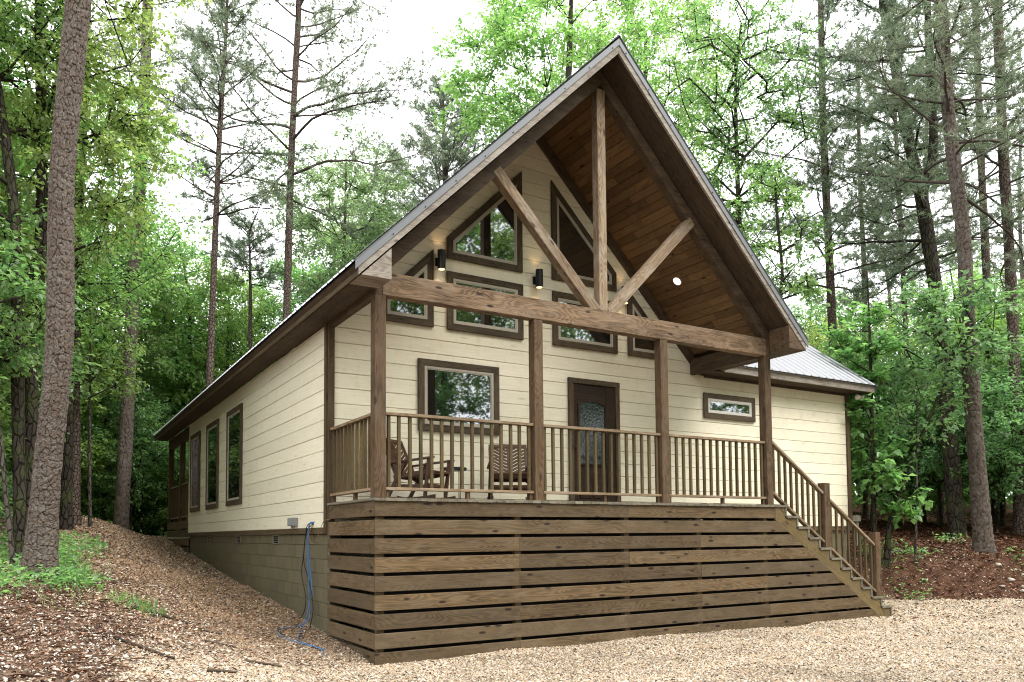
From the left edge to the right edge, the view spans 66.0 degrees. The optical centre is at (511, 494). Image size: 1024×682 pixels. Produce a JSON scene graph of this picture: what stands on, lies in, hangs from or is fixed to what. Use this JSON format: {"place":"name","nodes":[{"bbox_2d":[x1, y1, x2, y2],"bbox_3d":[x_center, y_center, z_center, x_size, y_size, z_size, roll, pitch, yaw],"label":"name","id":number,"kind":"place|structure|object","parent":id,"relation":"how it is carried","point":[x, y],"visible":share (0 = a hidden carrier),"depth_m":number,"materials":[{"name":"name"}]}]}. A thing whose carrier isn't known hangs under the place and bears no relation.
{"place":"outdoors","nodes":[
{"label":"outdoors","id":0,"kind":"place"},
{"bbox_2d":[0,494,1023,681],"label":"ground","id":1,"kind":"structure","parent":0,"point":[947,579],"depth_m":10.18,"materials":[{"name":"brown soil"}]},
{"bbox_2d":[0,483,12,532],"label":"shrub","id":2,"kind":"object","parent":1,"relation":"on","point":[2,515],"visible":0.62,"depth_m":14.72,"materials":[{"name":"green plant"}]},
{"bbox_2d":[0,463,12,517],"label":"shrub","id":3,"kind":"object","parent":1,"relation":"on","point":[10,480],"visible":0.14,"depth_m":18.55,"materials":[{"name":"green plant"}]},
{"bbox_2d":[0,447,12,504],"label":"shrub","id":4,"kind":"object","parent":1,"relation":"on","point":[9,461],"visible":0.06,"depth_m":24.88,"materials":[{"name":"green plant"}]},
{"bbox_2d":[0,243,40,482],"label":"understory tree","id":5,"kind":"object","parent":1,"relation":"on","point":[4,417],"visible":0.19,"depth_m":14.50,"materials":[{"name":"green plant"}]},
{"bbox_2d":[0,18,45,255],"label":"forest tree","id":6,"kind":"object","parent":1,"relation":"on","point":[7,88],"visible":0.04,"depth_m":15.87,"materials":[{"name":"green plant"}]},
{"bbox_2d":[0,67,78,261],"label":"forest tree","id":7,"kind":"object","parent":1,"relation":"on","point":[34,192],"visible":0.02,"depth_m":19.54,"materials":[{"name":"green plant"}]},
{"bbox_2d":[0,169,85,457],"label":"understory tree","id":8,"kind":"object","parent":1,"relation":"on","point":[43,331],"visible":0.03,"depth_m":18.19,"materials":[{"name":"green plant"}]},
{"bbox_2d":[0,236,88,566],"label":"tree","id":9,"kind":"object","parent":1,"relation":"on","point":[27,287],"visible":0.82,"depth_m":11.96,"materials":[{"name":"green plant"}]},
{"bbox_2d":[16,0,90,581],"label":"pine tree","id":10,"kind":"object","parent":1,"relation":"on","point":[41,541],"visible":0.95,"depth_m":10.87,"materials":[{"name":"brown plant"}]},
{"bbox_2d":[0,0,109,560],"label":"tree","id":11,"kind":"object","parent":1,"relation":"on","point":[13,219],"visible":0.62,"depth_m":12.94,"materials":[{"name":"green plant"}]},
{"bbox_2d":[0,297,115,446],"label":"understory tree","id":12,"kind":"object","parent":1,"relation":"on","point":[76,361],"visible":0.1,"depth_m":16.52,"materials":[{"name":"green plant"}]},
{"bbox_2d":[6,328,123,468],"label":"understory tree","id":13,"kind":"object","parent":1,"relation":"on","point":[10,445],"visible":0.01,"depth_m":27.60,"materials":[{"name":"green plant"}]},
{"bbox_2d":[7,297,142,487],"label":"understory tree","id":14,"kind":"object","parent":1,"relation":"on","point":[85,423],"visible":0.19,"depth_m":25.29,"materials":[{"name":"green plant"}]},
{"bbox_2d":[81,491,114,518],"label":"shrub","id":15,"kind":"object","parent":1,"relation":"on","point":[99,494],"visible":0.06,"depth_m":27.75,"materials":[{"name":"green plant"}]},
{"bbox_2d":[81,433,116,510],"bbox_3d":[-14.510,-0.515,26.129,2.976,3.320,3.045,-1,-3,15],"label":"shrub","id":16,"kind":"object","parent":1,"relation":"on","point":[83,493],"visible":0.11,"depth_m":25.96,"materials":[{"name":"green plant"}]},
{"bbox_2d":[6,0,194,525],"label":"pine tree","id":17,"kind":"object","parent":1,"relation":"on","point":[77,518],"visible":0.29,"depth_m":19.95,"materials":[{"name":"green plant"}]},
{"bbox_2d":[0,0,212,516],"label":"tree","id":18,"kind":"object","parent":1,"relation":"on","point":[40,116],"visible":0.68,"depth_m":14.10,"materials":[{"name":"green plant"}]},
{"bbox_2d":[0,19,213,530],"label":"tree","id":19,"kind":"object","parent":1,"relation":"on","point":[66,512],"visible":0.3,"depth_m":19.05,"materials":[{"name":"green plant"}]},
{"bbox_2d":[81,477,132,522],"bbox_3d":[-13.647,0.225,26.363,1.838,2.004,1.796,-2,-3,22],"label":"shrub","id":20,"kind":"object","parent":1,"relation":"on","point":[105,506],"visible":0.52,"depth_m":26.14,"materials":[{"name":"green plant"}]},
{"bbox_2d":[73,263,153,526],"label":"sapling","id":21,"kind":"object","parent":1,"relation":"on","point":[126,345],"visible":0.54,"depth_m":20.10,"materials":[{"name":"green plant"}]},
{"bbox_2d":[45,179,197,520],"bbox_3d":[-14.004,-4.667,27.008,5.953,12.144,5.852,1,-3,-23],"label":"forest tree","id":22,"kind":"object","parent":1,"relation":"on","point":[154,344],"visible":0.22,"depth_m":27.62,"materials":[{"name":"green plant"}]},
{"bbox_2d":[96,494,162,532],"bbox_3d":[-13.941,0.776,28.240,2.470,2.251,2.599,-1,-3,18],"label":"shrub","id":23,"kind":"object","parent":1,"relation":"on","point":[134,526],"visible":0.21,"depth_m":28.14,"materials":[{"name":"green plant"}]},
{"bbox_2d":[80,388,188,530],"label":"understory tree","id":24,"kind":"object","parent":1,"relation":"on","point":[151,423],"visible":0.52,"depth_m":26.47,"materials":[{"name":"green plant"}]},
{"bbox_2d":[86,415,186,516],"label":"understory tree","id":25,"kind":"object","parent":1,"relation":"on","point":[137,456],"visible":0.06,"depth_m":28.45,"materials":[{"name":"green plant"}]},
{"bbox_2d":[80,227,206,531],"bbox_3d":[-16.980,-4.873,35.052,7.071,14.674,7.194,0,-3,-15],"label":"forest tree","id":26,"kind":"object","parent":1,"relation":"on","point":[157,299],"visible":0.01,"depth_m":34.94,"materials":[{"name":"green plant"}]},
{"bbox_2d":[113,635,174,658],"bbox_3d":[-3.688,1.538,7.965,0.941,0.182,0.122,-2,-3,28],"label":"fallen branch","id":27,"kind":"object","parent":1,"relation":"on","point":[139,646],"visible":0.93,"depth_m":8.05,"materials":[{"name":"brown wood"}]},
{"bbox_2d":[111,470,177,534],"bbox_3d":[-12.937,0.470,27.910,2.379,2.654,2.434,1,-3,-20],"label":"shrub","id":28,"kind":"object","parent":1,"relation":"on","point":[135,522],"visible":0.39,"depth_m":27.75,"materials":[{"name":"green plant"}]},
{"bbox_2d":[89,0,204,529],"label":"pine tree","id":29,"kind":"object","parent":1,"relation":"on","point":[123,474],"visible":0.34,"depth_m":24.84,"materials":[{"name":"green plant"}]},
{"bbox_2d":[81,299,218,502],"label":"understory tree","id":30,"kind":"object","parent":1,"relation":"on","point":[174,413],"visible":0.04,"depth_m":31.11,"materials":[{"name":"green plant"}]},
{"bbox_2d":[80,178,226,427],"bbox_3d":[-14.380,-4.858,29.044,6.648,13.560,6.534,0,-3,-4],"label":"forest tree","id":31,"kind":"object","parent":1,"relation":"on","point":[191,370],"visible":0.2,"depth_m":29.44,"materials":[{"name":"green plant"}]},
{"bbox_2d":[132,499,178,536],"bbox_3d":[-13.194,1.117,29.743,2.033,1.852,2.139,-2,-3,22],"label":"shrub","id":32,"kind":"object","parent":1,"relation":"on","point":[164,530],"visible":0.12,"depth_m":29.60,"materials":[{"name":"green plant"}]},
{"bbox_2d":[132,606,188,623],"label":"fallen branch","id":33,"kind":"object","parent":1,"relation":"on","point":[158,613],"visible":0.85,"depth_m":10.03,"materials":[{"name":"brown wood"}]},
{"bbox_2d":[138,457,188,530],"bbox_3d":[-11.991,0.180,28.121,2.979,3.323,3.048,-2,-3,20],"label":"shrub","id":34,"kind":"object","parent":1,"relation":"on","point":[165,496],"visible":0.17,"depth_m":27.69,"materials":[{"name":"green plant"}]},
{"bbox_2d":[98,217,265,529],"bbox_3d":[-12.994,-4.591,31.738,6.463,13.760,6.940,-2,-3,24],"label":"forest tree","id":35,"kind":"object","parent":1,"relation":"on","point":[220,288],"visible":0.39,"depth_m":30.96,"materials":[{"name":"green plant"}]},
{"bbox_2d":[163,267,282,407],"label":"forest tree","id":36,"kind":"object","parent":1,"relation":"on","point":[241,352],"visible":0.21,"depth_m":32.99,"materials":[{"name":"green plant"}]},
{"bbox_2d":[121,0,327,413],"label":"pine tree","id":37,"kind":"object","parent":1,"relation":"on","point":[224,11],"visible":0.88,"depth_m":23.91,"materials":[{"name":"green plant"}]},
{"bbox_2d":[196,270,290,393],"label":"forest tree","id":38,"kind":"object","parent":1,"relation":"on","point":[276,322],"visible":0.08,"depth_m":35.89,"materials":[{"name":"green plant"}]},
{"bbox_2d":[191,178,309,381],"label":"pine tree","id":39,"kind":"object","parent":1,"relation":"on","point":[243,250],"visible":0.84,"depth_m":29.93,"materials":[{"name":"green plant"}]},
{"bbox_2d":[225,246,320,367],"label":"forest tree","id":40,"kind":"object","parent":1,"relation":"on","point":[278,312],"visible":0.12,"depth_m":35.85,"materials":[{"name":"green plant"}]},
{"bbox_2d":[161,0,461,357],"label":"pine tree","id":41,"kind":"object","parent":1,"relation":"on","point":[337,96],"visible":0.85,"depth_m":25.80,"materials":[{"name":"green plant"}]},
{"bbox_2d":[267,232,374,350],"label":"forest tree","id":42,"kind":"object","parent":1,"relation":"on","point":[295,275],"visible":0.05,"depth_m":34.84,"materials":[{"name":"green plant"}]},
{"bbox_2d":[255,96,423,300],"bbox_3d":[-6.650,-6.800,29.689,6.548,15.900,5.742,1,-3,-31],"label":"tree","id":43,"kind":"object","parent":1,"relation":"on","point":[315,176],"visible":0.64,"depth_m":29.09,"materials":[{"name":"green plant"}]},
{"bbox_2d":[303,212,378,286],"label":"forest tree","id":44,"kind":"object","parent":1,"relation":"on","point":[328,240],"visible":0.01,"depth_m":33.92,"materials":[{"name":"green plant"}]},
{"bbox_2d":[281,157,410,278],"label":"tree","id":45,"kind":"object","parent":1,"relation":"on","point":[323,207],"visible":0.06,"depth_m":38.02,"materials":[{"name":"green plant"}]},
{"bbox_2d":[329,74,495,260],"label":"pine tree","id":46,"kind":"object","parent":1,"relation":"on","point":[438,176],"visible":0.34,"depth_m":32.74,"materials":[{"name":"green plant"}]},
{"bbox_2d":[0,542,1014,617],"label":"grass","id":47,"kind":"structure","parent":1,"relation":"on","point":[144,605],"depth_m":10.43,"materials":[{"name":"green plant"}]},
{"bbox_2d":[10,342,1012,535],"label":"distant wood","id":48,"kind":"object","parent":1,"relation":"on","point":[856,498],"depth_m":43.87,"materials":[{"name":"green plant"}]},
{"bbox_2d":[0,516,1023,681],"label":"gravel","id":49,"kind":"structure","parent":1,"relation":"on","point":[848,627],"depth_m":9.96,"materials":[{"name":"beige gravel"}]},
{"bbox_2d":[207,668,236,672],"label":"fallen branch","id":50,"kind":"object","parent":49,"relation":"on","point":[218,670],"visible":1,"depth_m":7.32,"materials":[{"name":"brown wood"}]},
{"bbox_2d":[0,528,1023,598],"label":"undergrowth","id":51,"kind":"object","parent":1,"relation":"on","point":[71,573],"visible":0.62,"depth_m":11.90,"materials":[{"name":"green plant"}]},
{"bbox_2d":[154,35,892,664],"bbox_3d":[-1.164,-1.596,19.591,12.163,8.793,17.805,1,-3,-31],"label":"cabin","id":52,"kind":"object","parent":1,"relation":"on","point":[686,441],"visible":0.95,"depth_m":12.07,"materials":[{"name":"beige paint"}]},
{"bbox_2d":[189,431,200,512],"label":"window","id":53,"kind":"structure","parent":52,"relation":"in","point":[195,440],"depth_m":19.84,"materials":[{"name":"brown wood"}]},
{"bbox_2d":[205,418,218,509],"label":"window","id":54,"kind":"structure","parent":52,"relation":"in","point":[212,430],"depth_m":17.90,"materials":[{"name":"glass"}]},
{"bbox_2d":[226,403,242,505],"bbox_3d":[-5.632,-0.763,15.967,0.036,1.975,1.380,1,-3,-31],"label":"window","id":55,"kind":"structure","parent":52,"relation":"in","point":[234,417],"depth_m":15.92,"materials":[{"name":"clear glass"}]},
{"bbox_2d":[287,518,297,528],"bbox_3d":[-3.381,0.452,12.141,0.094,0.173,0.270,1,-3,-31],"label":"junction box","id":56,"kind":"object","parent":52,"relation":"attached to","point":[292,522],"visible":1,"depth_m":12.05,"materials":[{"name":"grey plastic"}]},
{"bbox_2d":[277,524,323,653],"bbox_3d":[-2.811,1.161,10.394,0.526,1.631,2.019,1,-3,-18],"label":"cable","id":57,"kind":"object","parent":52,"relation":"hanging from","point":[308,606],"visible":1,"depth_m":11.17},
{"bbox_2d":[303,523,313,626],"bbox_3d":[-2.924,1.158,11.388,0.082,1.488,0.474,1,-3,-27],"label":"cable","id":58,"kind":"object","parent":52,"relation":"attached to","point":[306,572],"visible":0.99,"depth_m":11.42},
{"bbox_2d":[296,522,322,649],"bbox_3d":[-2.741,1.163,10.544,0.284,1.609,1.734,1,-3,-18],"label":"cable","id":59,"kind":"object","parent":52,"relation":"attached to","point":[308,587],"visible":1,"depth_m":11.34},
{"bbox_2d":[386,249,433,326],"bbox_3d":[-1.508,-3.094,11.618,0.910,1.185,0.036,1,-3,-31],"label":"window","id":60,"kind":"structure","parent":52,"relation":"in","point":[396,311],"depth_m":11.66,"materials":[{"name":"clear glass"}]},
{"bbox_2d":[389,439,455,498],"bbox_3d":[-1.331,-0.333,10.872,0.920,0.900,0.650,-2,-3,23],"label":"rocking chair","id":61,"kind":"object","parent":52,"relation":"on","point":[415,474],"visible":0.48,"depth_m":10.79,"materials":[{"name":"brown wood"}]},
{"bbox_2d":[435,249,445,270],"bbox_3d":[-1.070,-3.506,11.826,0.120,0.295,0.185,1,-3,-31],"label":"wall lamp","id":62,"kind":"object","parent":52,"relation":"attached to","point":[440,261],"visible":1,"depth_m":11.75,"materials":[{"name":"black metal"}]},
{"bbox_2d":[418,358,499,435],"bbox_3d":[-0.792,-1.461,11.958,1.378,1.069,0.036,1,-3,-31],"label":"window","id":63,"kind":"structure","parent":52,"relation":"in","point":[445,388],"depth_m":11.94,"materials":[{"name":"clear glass"}]},
{"bbox_2d":[446,171,522,272],"bbox_3d":[-0.387,-4.398,12.370,1.417,1.663,0.036,1,-3,-31],"label":"window","id":64,"kind":"structure","parent":52,"relation":"in","point":[492,236],"depth_m":12.40,"materials":[{"name":"clear glass"}]},
{"bbox_2d":[447,271,523,339],"bbox_3d":[-0.402,-2.924,12.277,1.352,0.895,0.036,1,-3,-31],"label":"window","id":65,"kind":"structure","parent":52,"relation":"in","point":[457,320],"depth_m":12.25,"materials":[{"name":"clear glass"}]},
{"bbox_2d":[487,444,527,499],"bbox_3d":[-0.030,-0.315,11.428,0.650,0.900,0.920,0,-3,-5],"label":"rocking chair","id":66,"kind":"object","parent":52,"relation":"on","point":[506,475],"visible":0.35,"depth_m":11.65,"materials":[{"name":"brown wood"}]},
{"bbox_2d":[533,269,542,287],"bbox_3d":[0.424,-3.471,12.727,0.120,0.295,0.185,1,-3,-31],"label":"wall lamp","id":67,"kind":"object","parent":52,"relation":"attached to","point":[538,280],"visible":1,"depth_m":12.65,"materials":[{"name":"black metal"}]},
{"bbox_2d":[550,180,616,291],"bbox_3d":[1.195,-4.348,13.323,1.408,1.660,0.036,1,-3,-31],"label":"window","id":68,"kind":"structure","parent":52,"relation":"in","point":[568,233],"depth_m":13.21,"materials":[{"name":"clear glass"}]},
{"bbox_2d":[552,291,617,353],"bbox_3d":[1.241,-2.877,13.268,1.338,0.895,0.036,1,-3,-31],"label":"window","id":69,"kind":"structure","parent":52,"relation":"in","point":[561,336],"depth_m":13.17,"materials":[{"name":"clear glass"}]},
{"bbox_2d":[567,377,620,501],"bbox_3d":[1.408,-0.845,13.215,1.062,2.159,0.115,1,-3,-31],"label":"front door","id":70,"kind":"structure","parent":52,"relation":"in","point":[591,403],"depth_m":13.24,"materials":[{"name":"brown wood"}]},
{"bbox_2d":[627,295,653,358],"bbox_3d":[2.341,-2.996,13.940,0.896,1.185,0.036,1,-3,-31],"label":"window","id":71,"kind":"structure","parent":52,"relation":"in","point":[643,348],"depth_m":13.84,"materials":[{"name":"clear glass"}]},
{"bbox_2d":[703,392,755,421],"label":"window","id":72,"kind":"structure","parent":52,"relation":"in","point":[715,406],"depth_m":14.92,"materials":[{"name":"clear glass"}]},
{"bbox_2d":[426,0,707,170],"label":"oak tree","id":73,"kind":"object","parent":1,"relation":"on","point":[497,34],"visible":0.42,"depth_m":28.09,"materials":[{"name":"green plant"}]},
{"bbox_2d":[547,0,764,183],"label":"oak tree","id":74,"kind":"object","parent":1,"relation":"on","point":[708,75],"visible":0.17,"depth_m":32.23,"materials":[{"name":"green plant"}]},
{"bbox_2d":[629,0,850,287],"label":"tree","id":75,"kind":"object","parent":1,"relation":"on","point":[733,48],"visible":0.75,"depth_m":23.60,"materials":[{"name":"green plant"}]},
{"bbox_2d":[726,148,844,307],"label":"tree","id":76,"kind":"object","parent":1,"relation":"on","point":[775,187],"visible":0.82,"depth_m":19.72,"materials":[{"name":"green plant"}]},
{"bbox_2d":[784,270,877,364],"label":"forest tree","id":77,"kind":"object","parent":1,"relation":"on","point":[810,312],"visible":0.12,"depth_m":47.10,"materials":[{"name":"green plant"}]},
{"bbox_2d":[727,0,955,360],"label":"pine tree","id":78,"kind":"object","parent":1,"relation":"on","point":[824,171],"visible":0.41,"depth_m":25.89,"materials":[{"name":"green plant"}]},
{"bbox_2d":[804,315,885,401],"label":"understory tree","id":79,"kind":"object","parent":1,"relation":"on","point":[818,340],"visible":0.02,"depth_m":37.11,"materials":[{"name":"green plant"}]},
{"bbox_2d":[844,515,860,549],"bbox_3d":[8.100,0.977,18.838,0.600,0.949,0.120,1,-3,-31],"label":"utility post","id":80,"kind":"object","parent":1,"relation":"on","point":[856,519],"visible":0.27,"depth_m":18.90,"materials":[{"name":"grey metal"}]},
{"bbox_2d":[806,288,899,500],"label":"forest tree","id":81,"kind":"object","parent":1,"relation":"on","point":[874,327],"visible":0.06,"depth_m":50.25,"materials":[{"name":"green plant"}]},
{"bbox_2d":[814,269,933,531],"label":"maple sapling","id":82,"kind":"object","parent":1,"relation":"on","point":[887,474],"visible":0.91,"depth_m":16.95,"materials":[{"name":"green plant"}]},
{"bbox_2d":[808,27,948,518],"bbox_3d":[14.614,-8.926,32.116,5.691,20.140,5.992,-2,-3,26],"label":"pine tree","id":83,"kind":"object","parent":1,"relation":"on","point":[865,510],"visible":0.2,"depth_m":31.93,"materials":[{"name":"green plant"}]},
{"bbox_2d":[851,388,910,498],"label":"understory tree","id":84,"kind":"object","parent":1,"relation":"on","point":[860,463],"visible":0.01,"depth_m":26.70,"materials":[{"name":"green plant"}]},
{"bbox_2d":[757,0,1023,538],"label":"pine tree","id":85,"kind":"object","parent":1,"relation":"on","point":[956,522],"visible":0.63,"depth_m":21.84,"materials":[{"name":"green plant"}]},
{"bbox_2d":[815,336,965,528],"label":"understory tree","id":86,"kind":"object","parent":1,"relation":"on","point":[887,401],"visible":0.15,"depth_m":24.18,"materials":[{"name":"green plant"}]},
{"bbox_2d":[839,198,946,360],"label":"pine tree","id":87,"kind":"object","parent":1,"relation":"on","point":[879,277],"visible":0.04,"depth_m":48.03,"materials":[{"name":"green plant"}]},
{"bbox_2d":[861,305,956,515],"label":"understory tree","id":88,"kind":"object","parent":1,"relation":"on","point":[891,330],"visible":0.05,"depth_m":34.63,"materials":[{"name":"green plant"}]},
{"bbox_2d":[803,0,1023,553],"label":"pine tree","id":89,"kind":"object","parent":1,"relation":"on","point":[980,507],"visible":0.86,"depth_m":17.90,"materials":[{"name":"green plant"}]},
{"bbox_2d":[886,458,945,523],"bbox_3d":[14.408,-0.128,27.720,2.418,2.698,2.474,0,-3,-16],"label":"shrub","id":90,"kind":"object","parent":1,"relation":"on","point":[934,497],"visible":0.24,"depth_m":27.47,"materials":[{"name":"green plant"}]},
{"bbox_2d":[869,360,972,563],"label":"tree","id":91,"kind":"object","parent":1,"relation":"on","point":[920,400],"visible":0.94,"depth_m":16.85,"materials":[{"name":"green plant"}]},
{"bbox_2d":[849,32,998,520],"bbox_3d":[14.643,-8.266,30.039,4.768,18.964,5.372,0,-3,-10],"label":"pine tree","id":92,"kind":"object","parent":1,"relation":"on","point":[867,131],"visible":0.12,"depth_m":29.82,"materials":[{"name":"green plant"}]},
{"bbox_2d":[881,397,968,521],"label":"understory tree","id":93,"kind":"object","parent":1,"relation":"on","point":[925,518],"visible":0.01,"depth_m":28.77,"materials":[{"name":"green plant"}]},
{"bbox_2d":[871,52,1002,521],"bbox_3d":[16.719,-8.332,31.575,5.140,19.268,5.228,-3,-4,41],"label":"pine tree","id":94,"kind":"object","parent":1,"relation":"on","point":[976,242],"visible":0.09,"depth_m":31.44,"materials":[{"name":"green plant"}]},
{"bbox_2d":[852,342,1023,526],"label":"understory tree","id":95,"kind":"object","parent":1,"relation":"on","point":[937,481],"visible":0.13,"depth_m":24.61,"materials":[{"name":"green plant"}]},
{"bbox_2d":[858,268,1023,567],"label":"tree","id":96,"kind":"object","parent":1,"relation":"on","point":[931,303],"visible":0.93,"depth_m":16.97,"materials":[{"name":"green plant"}]},
{"bbox_2d":[874,0,1023,525],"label":"pine tree","id":97,"kind":"object","parent":1,"relation":"on","point":[986,272],"visible":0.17,"depth_m":26.91,"materials":[{"name":"green plant"}]},
{"bbox_2d":[875,0,1023,535],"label":"pine tree","id":98,"kind":"object","parent":1,"relation":"on","point":[1005,184],"visible":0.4,"depth_m":22.92,"materials":[{"name":"green plant"}]},
{"bbox_2d":[884,236,1019,366],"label":"forest tree","id":99,"kind":"object","parent":1,"relation":"on","point":[977,274],"visible":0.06,"depth_m":46.46,"materials":[{"name":"green plant"}]},
{"bbox_2d":[885,365,1023,510],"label":"understory tree","id":100,"kind":"object","parent":1,"relation":"on","point":[929,458],"visible":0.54,"depth_m":22.03,"materials":[{"name":"green plant"}]},
{"bbox_2d":[923,270,1023,525],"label":"understory tree","id":101,"kind":"object","parent":1,"relation":"on","point":[979,317],"visible":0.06,"depth_m":25.84,"materials":[{"name":"green plant"}]},
{"bbox_2d":[927,337,1023,502],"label":"understory tree","id":102,"kind":"object","parent":1,"relation":"on","point":[990,404],"visible":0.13,"depth_m":23.52,"materials":[{"name":"green plant"}]},
{"bbox_2d":[973,119,1023,313],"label":"pine tree","id":103,"kind":"object","parent":1,"relation":"on","point":[1012,166],"visible":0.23,"depth_m":41.06,"materials":[{"name":"green plant"}]},
{"bbox_2d":[2,0,1023,497],"label":"sky","id":104,"kind":"structure","parent":0,"point":[411,22],"materials":[{"name":"white"}]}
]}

